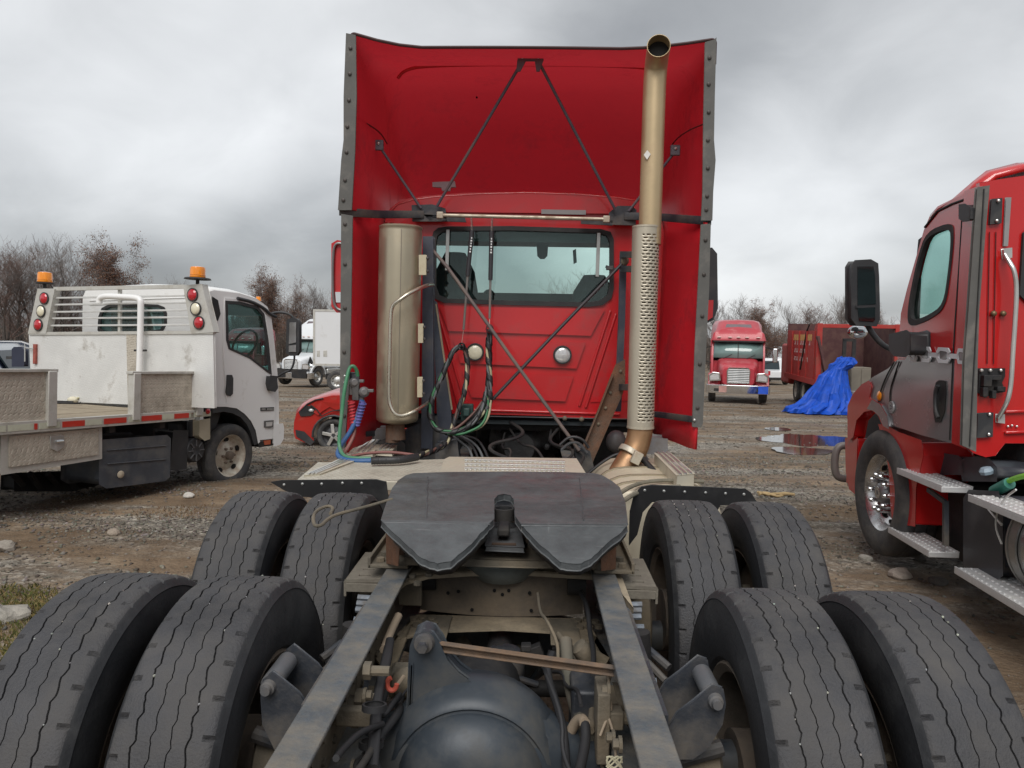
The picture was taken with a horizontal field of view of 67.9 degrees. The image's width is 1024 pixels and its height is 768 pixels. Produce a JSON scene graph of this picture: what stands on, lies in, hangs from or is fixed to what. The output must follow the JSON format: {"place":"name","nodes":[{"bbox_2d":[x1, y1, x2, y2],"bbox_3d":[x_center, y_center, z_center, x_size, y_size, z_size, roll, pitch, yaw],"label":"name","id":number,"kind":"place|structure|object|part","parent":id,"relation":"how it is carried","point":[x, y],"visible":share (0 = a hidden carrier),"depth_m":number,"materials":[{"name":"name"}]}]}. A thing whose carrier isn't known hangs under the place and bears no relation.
{"place":"outdoors","nodes":[
{"label":"outdoors","id":0,"kind":"place"},
{"bbox_2d":[0,328,1023,722],"bbox_3d":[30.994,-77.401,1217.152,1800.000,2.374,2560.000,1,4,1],"label":"ground","id":1,"kind":"structure","parent":0,"point":[1006,658],"depth_m":7.48,"materials":[{"name":"brown soil"}]},
{"bbox_2d":[0,540,15,551],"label":"rock","id":2,"kind":"object","parent":1,"relation":"on","point":[7,545],"visible":0.93,"depth_m":6.01,"materials":[{"name":"grey stone"}]},
{"bbox_2d":[0,340,29,368],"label":"pickup truck","id":3,"kind":"object","parent":1,"relation":"on","point":[11,354],"visible":0.01,"depth_m":13.34,"materials":[{"name":"white paint"}]},
{"bbox_2d":[0,604,30,623],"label":"rock","id":4,"kind":"object","parent":1,"relation":"on","point":[16,613],"visible":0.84,"depth_m":4.60,"materials":[{"name":"grey stone"}]},
{"bbox_2d":[0,237,50,340],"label":"bare tree","id":5,"kind":"object","parent":1,"relation":"on","point":[5,298],"visible":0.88,"depth_m":63.65,"materials":[{"name":"brown plant"}]},
{"bbox_2d":[0,238,56,340],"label":"bare tree","id":6,"kind":"object","parent":1,"relation":"on","point":[18,338],"visible":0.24,"depth_m":70.44,"materials":[{"name":"brown plant"}]},
{"bbox_2d":[0,582,57,659],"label":"dry grass","id":7,"kind":"structure","parent":1,"relation":"on","point":[35,605],"depth_m":4.90,"materials":[{"name":"green plant"}]},
{"bbox_2d":[0,252,77,341],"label":"bare tree","id":8,"kind":"object","parent":1,"relation":"on","point":[19,283],"visible":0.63,"depth_m":64.32,"materials":[{"name":"brown plant"}]},
{"bbox_2d":[13,234,82,330],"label":"bare tree","id":9,"kind":"object","parent":1,"relation":"on","point":[53,259],"visible":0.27,"depth_m":71.55,"materials":[{"name":"brown plant"}]},
{"bbox_2d":[5,231,98,331],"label":"bare tree","id":10,"kind":"object","parent":1,"relation":"on","point":[62,280],"visible":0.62,"depth_m":65.91,"materials":[{"name":"brown plant"}]},
{"bbox_2d":[35,256,94,331],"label":"bare tree","id":11,"kind":"object","parent":1,"relation":"on","point":[74,315],"visible":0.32,"depth_m":74.50,"materials":[{"name":"brown plant"}]},
{"bbox_2d":[64,257,112,321],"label":"bare tree","id":12,"kind":"object","parent":1,"relation":"on","point":[84,291],"visible":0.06,"depth_m":77.39,"materials":[{"name":"brown plant"}]},
{"bbox_2d":[107,528,119,535],"bbox_3d":[-3.359,1.247,6.405,0.107,0.060,0.078,1,4,1],"label":"rock","id":13,"kind":"object","parent":1,"relation":"on","point":[113,532],"visible":1,"depth_m":6.38,"materials":[{"name":"beige stone"}]},
{"bbox_2d":[72,226,163,330],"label":"oak tree","id":14,"kind":"object","parent":1,"relation":"on","point":[108,269],"visible":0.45,"depth_m":57.79,"materials":[{"name":"brown plant"}]},
{"bbox_2d":[0,266,301,491],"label":"flatbed truck","id":15,"kind":"object","parent":1,"relation":"on","point":[182,385],"visible":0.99,"depth_m":8.95,"materials":[{"name":"metal"}]},
{"bbox_2d":[57,401,80,403],"bbox_3d":[-5.470,0.224,9.284,0.494,0.022,0.257,2,2,21],"label":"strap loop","id":16,"kind":"object","parent":15,"relation":"on","point":[65,402],"visible":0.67,"depth_m":9.16,"materials":[{"name":"black fabric"}]},
{"bbox_2d":[67,396,77,401],"bbox_3d":[-5.465,0.199,9.458,0.130,0.090,0.117,2,2,21],"label":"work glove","id":17,"kind":"object","parent":15,"relation":"on","point":[73,399],"visible":0.69,"depth_m":9.42,"materials":[{"name":"beige fabric"}]},
{"bbox_2d":[183,492,194,497],"bbox_3d":[-3.518,1.213,8.274,0.122,0.074,0.098,2,4,22],"label":"rock","id":18,"kind":"object","parent":1,"relation":"on","point":[188,495],"visible":1,"depth_m":8.24,"materials":[{"name":"white stone"}]},
{"bbox_2d":[229,327,276,369],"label":"sleeper tractor","id":19,"kind":"object","parent":1,"relation":"on","point":[245,342],"visible":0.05,"depth_m":48.29,"materials":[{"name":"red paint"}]},
{"bbox_2d":[131,494,389,519],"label":"straw litter","id":20,"kind":"object","parent":1,"relation":"on","point":[180,508],"visible":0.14,"depth_m":7.48,"materials":[{"name":"beige plant"}]},
{"bbox_2d":[238,264,285,347],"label":"oak tree","id":21,"kind":"object","parent":1,"relation":"on","point":[268,294],"visible":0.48,"depth_m":72.75,"materials":[{"name":"brown plant"}]},
{"bbox_2d":[275,275,312,348],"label":"oak tree","id":22,"kind":"object","parent":1,"relation":"on","point":[296,299],"visible":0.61,"depth_m":80.76,"materials":[{"name":"brown plant"}]},
{"bbox_2d":[280,279,324,321],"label":"bare tree","id":23,"kind":"object","parent":1,"relation":"on","point":[314,300],"visible":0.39,"depth_m":92.18,"materials":[{"name":"brown plant"}]},
{"bbox_2d":[276,319,339,385],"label":"sleeper tractor","id":24,"kind":"object","parent":1,"relation":"on","point":[304,368],"visible":0.28,"depth_m":41.78,"materials":[{"name":"white paint"}]},
{"bbox_2d":[310,288,332,309],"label":"bare tree","id":25,"kind":"object","parent":1,"relation":"on","point":[320,303],"visible":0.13,"depth_m":96.97,"materials":[{"name":"brown plant"}]},
{"bbox_2d":[313,309,339,389],"bbox_3d":[-3.255,-1.600,37.637,12.520,3.895,2.520,1,4,-2],"label":"box trailer","id":26,"kind":"object","parent":1,"relation":"on","point":[326,337],"visible":0.16,"depth_m":36.22,"materials":[{"name":"metal"}]},
{"bbox_2d":[294,388,405,446],"bbox_3d":[-2.338,0.478,15.566,4.049,1.604,1.802,1,4,-5],"label":"wrecked car","id":27,"kind":"object","parent":1,"relation":"on","point":[313,415],"visible":0.22,"depth_m":14.62,"materials":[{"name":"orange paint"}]},
{"bbox_2d":[0,302,898,369],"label":"woods","id":28,"kind":"object","parent":1,"relation":"on","point":[235,322],"visible":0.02,"depth_m":90.58,"materials":[{"name":"brown plant"}]},
{"bbox_2d":[0,32,1023,767],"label":"road tractor","id":29,"kind":"object","parent":1,"relation":"on","point":[518,514],"visible":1,"depth_m":3.00,"materials":[{"name":"metal"}]},
{"bbox_2d":[188,390,846,475],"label":"coarse gravel","id":30,"kind":"structure","parent":1,"relation":"on","point":[307,464],"depth_m":15.19,"materials":[{"name":"grey gravel"}]},
{"bbox_2d":[538,268,595,293],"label":"bare tree","id":31,"kind":"object","parent":1,"relation":"on","point":[562,284],"visible":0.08,"depth_m":59.45,"materials":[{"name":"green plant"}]},
{"bbox_2d":[707,299,745,345],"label":"bare tree","id":32,"kind":"object","parent":1,"relation":"on","point":[717,317],"visible":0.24,"depth_m":87.90,"materials":[{"name":"brown plant"}]},
{"bbox_2d":[705,320,777,402],"bbox_3d":[10.216,-1.185,34.593,3.240,3.528,8.090,2,4,15],"label":"sleeper tractor","id":33,"kind":"object","parent":1,"relation":"on","point":[737,357],"visible":1,"depth_m":32.19,"materials":[{"name":"red paint"}]},
{"bbox_2d":[707,294,775,325],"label":"bare tree","id":34,"kind":"object","parent":1,"relation":"on","point":[739,310],"visible":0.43,"depth_m":90.02,"materials":[{"name":"brown plant"}]},
{"bbox_2d":[742,298,787,357],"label":"oak tree","id":35,"kind":"object","parent":1,"relation":"on","point":[772,342],"visible":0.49,"depth_m":65.25,"materials":[{"name":"brown plant"}]},
{"bbox_2d":[757,491,794,497],"bbox_3d":[3.086,1.290,8.905,0.420,0.060,0.162,1,4,1],"label":"rag","id":36,"kind":"object","parent":1,"relation":"on","point":[778,494],"visible":1,"depth_m":8.87,"materials":[{"name":"fabric"}]},
{"bbox_2d":[765,357,787,384],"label":"pickup truck","id":37,"kind":"object","parent":1,"relation":"on","point":[772,370],"visible":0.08,"depth_m":58.19,"materials":[{"name":"white paint"}]},
{"bbox_2d":[764,427,791,430],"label":"puddle","id":38,"kind":"object","parent":1,"relation":"on","point":[776,428],"visible":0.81,"depth_m":20.05,"materials":[{"name":"liquid"}]},
{"bbox_2d":[774,299,798,343],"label":"bare tree","id":39,"kind":"object","parent":1,"relation":"on","point":[790,317],"visible":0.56,"depth_m":73.65,"materials":[{"name":"brown plant"}]},
{"bbox_2d":[755,434,846,446],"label":"puddle","id":40,"kind":"object","parent":1,"relation":"on","point":[799,439],"visible":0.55,"depth_m":17.32,"materials":[{"name":"liquid"}]},
{"bbox_2d":[771,447,831,454],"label":"puddle","id":41,"kind":"object","parent":1,"relation":"on","point":[798,451],"visible":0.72,"depth_m":15.21,"materials":[{"name":"liquid"}]},
{"bbox_2d":[796,301,837,323],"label":"bare tree","id":42,"kind":"object","parent":1,"relation":"on","point":[806,316],"visible":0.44,"depth_m":79.32,"materials":[{"name":"brown plant"}]},
{"bbox_2d":[781,356,857,414],"bbox_3d":[10.786,0.026,26.377,2.608,1.999,2.143,1,4,1],"label":"tarp","id":43,"kind":"object","parent":1,"relation":"on","point":[828,392],"visible":0.91,"depth_m":25.93,"materials":[{"name":"blue plastic"}]},
{"bbox_2d":[796,303,842,323],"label":"bare tree","id":44,"kind":"object","parent":1,"relation":"on","point":[814,316],"visible":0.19,"depth_m":80.99,"materials":[{"name":"brown plant"}]},
{"bbox_2d":[781,323,899,401],"bbox_3d":[13.134,-0.861,31.514,2.868,3.296,8.700,2,4,9],"label":"dump truck","id":45,"kind":"object","parent":1,"relation":"on","point":[811,353],"visible":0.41,"depth_m":30.37,"materials":[{"name":"metal"}]},
{"bbox_2d":[834,296,847,323],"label":"bare tree","id":46,"kind":"object","parent":1,"relation":"on","point":[840,314],"visible":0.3,"depth_m":72.90,"materials":[{"name":"brown plant"}]},
{"bbox_2d":[829,298,883,324],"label":"bare tree","id":47,"kind":"object","parent":1,"relation":"on","point":[837,306],"visible":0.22,"depth_m":79.79,"materials":[{"name":"brown plant"}]},
{"bbox_2d":[848,367,870,390],"bbox_3d":[12.366,0.193,27.300,0.711,1.612,0.730,1,4,1],"label":"crate","id":48,"kind":"object","parent":1,"relation":"on","point":[858,377],"visible":0.41,"depth_m":26.92,"materials":[{"name":"beige wood"}]},
{"bbox_2d":[858,554,872,560],"bbox_3d":[2.883,1.424,6.199,0.085,0.072,0.107,-1,4,-26],"label":"rock","id":49,"kind":"object","parent":1,"relation":"on","point":[863,557],"visible":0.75,"depth_m":6.17,"materials":[{"name":"grey stone"}]},
{"bbox_2d":[878,303,892,324],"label":"oak tree","id":50,"kind":"object","parent":1,"relation":"on","point":[880,322],"visible":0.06,"depth_m":82.42,"materials":[{"name":"brown plant"}]},
{"bbox_2d":[888,567,912,580],"bbox_3d":[2.923,1.439,5.725,0.165,0.108,0.170,1,4,1],"label":"rock","id":51,"kind":"object","parent":1,"relation":"on","point":[901,573],"visible":0.85,"depth_m":5.68,"materials":[{"name":"grey stone"}]},
{"bbox_2d":[913,554,925,560],"bbox_3d":[3.321,1.411,6.195,0.115,0.078,0.108,1,4,1],"label":"rock","id":52,"kind":"object","parent":1,"relation":"on","point":[921,557],"visible":0.64,"depth_m":6.15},
{"bbox_2d":[831,162,1023,615],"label":"semi truck","id":53,"kind":"object","parent":1,"relation":"on","point":[932,445],"visible":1,"depth_m":4.99,"materials":[{"name":"red paint"}]},
{"bbox_3d":[2.896,0.048,5.343,0.079,0.628,1.119,1,4,4],"label":"door lower","id":54,"kind":"part","parent":53,"relation":"part of","materials":[{"name":"grey paint"}]},
{"bbox_2d":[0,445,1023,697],"bbox_3d":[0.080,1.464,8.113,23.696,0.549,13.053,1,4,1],"label":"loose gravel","id":55,"kind":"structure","parent":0,"point":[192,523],"depth_m":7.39,"materials":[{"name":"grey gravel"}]},
{"bbox_2d":[0,0,1023,338],"label":"sky","id":56,"kind":"structure","parent":0,"point":[212,131],"materials":[{"name":"grey"}]}
]}

